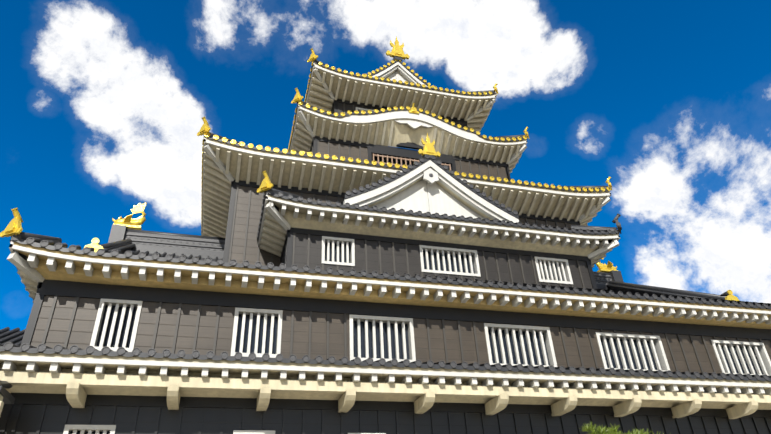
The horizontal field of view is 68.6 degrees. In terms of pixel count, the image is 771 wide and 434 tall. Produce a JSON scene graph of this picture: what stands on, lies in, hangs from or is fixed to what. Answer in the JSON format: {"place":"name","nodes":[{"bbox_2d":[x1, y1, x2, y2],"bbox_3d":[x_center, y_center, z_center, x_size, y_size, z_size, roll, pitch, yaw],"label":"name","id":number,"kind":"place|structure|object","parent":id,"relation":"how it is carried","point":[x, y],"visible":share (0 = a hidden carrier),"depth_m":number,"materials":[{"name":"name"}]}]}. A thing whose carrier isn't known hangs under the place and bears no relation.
{"place":"outdoors","nodes":[
{"label":"outdoors","id":0,"kind":"place"},
{"bbox_2d":[0,0,770,330],"label":"sky","id":1,"kind":"structure","parent":0,"point":[104,103],"materials":[{"name":"blue"}]},
{"bbox_2d":[309,136,510,180],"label":"wall","id":2,"kind":"structure","parent":0,"point":[362,151],"depth_m":26.59,"materials":[{"name":"brown wood"}]},
{"bbox_2d":[288,88,528,172],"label":"roof","id":3,"kind":"structure","parent":2,"relation":"on","point":[408,127],"depth_m":26.84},
{"bbox_2d":[331,99,467,170],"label":"wall","id":4,"kind":"structure","parent":3,"relation":"on","point":[339,106],"depth_m":29.30,"materials":[{"name":"black wood"}]},
{"bbox_2d":[304,48,497,131],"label":"roof","id":5,"kind":"structure","parent":4,"relation":"on","point":[327,85],"depth_m":29.36,"materials":[{"name":"beige paint"}]},
{"bbox_2d":[386,36,409,59],"bbox_3d":[0.666,-9.719,32.167,1.400,1.700,0.225,6,-33,-15],"label":"roof ornament","id":6,"kind":"object","parent":5,"relation":"on","point":[397,49],"visible":0.98,"depth_m":31.87,"materials":[{"name":"gold metal"}]},
{"bbox_2d":[365,56,433,87],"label":"gable","id":7,"kind":"structure","parent":5,"relation":"on","point":[396,69],"depth_m":31.37,"materials":[{"name":"white paint"}]},
{"bbox_2d":[579,422,663,433],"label":"pine tree","id":8,"kind":"object","parent":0,"point":[602,430],"visible":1,"depth_m":11.96,"materials":[{"name":"green plant"}]},
{"bbox_3d":[-0.127,11.888,18.123,33.000,2.200,15.600,6,-33,-15],"label":"stone base","id":9,"kind":"object","parent":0,"visible":0},
{"bbox_2d":[0,279,770,433],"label":"castle walls","id":10,"kind":"structure","parent":9,"relation":"on","point":[81,315],"depth_m":15.33,"materials":[{"name":"brown wood"}]},
{"bbox_2d":[0,207,770,328],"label":"roof","id":11,"kind":"structure","parent":10,"relation":"attached to","point":[34,259],"depth_m":15.70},
{"bbox_2d":[0,327,770,418],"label":"roof","id":12,"kind":"structure","parent":10,"relation":"attached to","point":[76,374],"depth_m":14.16,"materials":[{"name":"beige paint"}]},
{"bbox_2d":[223,180,579,266],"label":"castle walls","id":13,"kind":"structure","parent":10,"relation":"on","point":[244,215],"depth_m":21.14,"materials":[{"name":"brown wood"}]},
{"bbox_2d":[197,117,611,237],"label":"roof","id":14,"kind":"structure","parent":13,"relation":"on","point":[226,162],"depth_m":22.43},
{"bbox_2d":[341,133,518,222],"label":"gable","id":15,"kind":"structure","parent":13,"relation":"attached to","point":[428,182],"depth_m":21.91,"materials":[{"name":"paint"}]},
{"bbox_2d":[85,224,739,300],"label":"roof","id":16,"kind":"structure","parent":10,"relation":"on","point":[123,238],"depth_m":22.25,"materials":[{"name":"tile"}]},
{"bbox_2d":[112,203,146,229],"bbox_3d":[-10.162,-0.083,22.499,0.886,1.274,0.949,-21,-36,27],"label":"roof ornament","id":17,"kind":"object","parent":16,"relation":"on","point":[128,221],"visible":0.94,"depth_m":22.28,"materials":[{"name":"gold metal"}]},
{"bbox_2d":[596,258,617,272],"bbox_3d":[10.867,2.180,27.983,0.949,1.274,0.886,-16,-34,20],"label":"roof ornament","id":18,"kind":"object","parent":16,"relation":"on","point":[607,268],"visible":0.6,"depth_m":27.64,"materials":[{"name":"gold metal"}]},
{"bbox_2d":[280,227,596,288],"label":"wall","id":19,"kind":"structure","parent":10,"relation":"on","point":[325,250],"depth_m":19.89,"materials":[{"name":"black wood"}]},
{"bbox_2d":[257,170,621,267],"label":"roof","id":20,"kind":"structure","parent":19,"relation":"on","point":[282,212],"depth_m":19.87,"materials":[{"name":"beige paint"}]}
]}

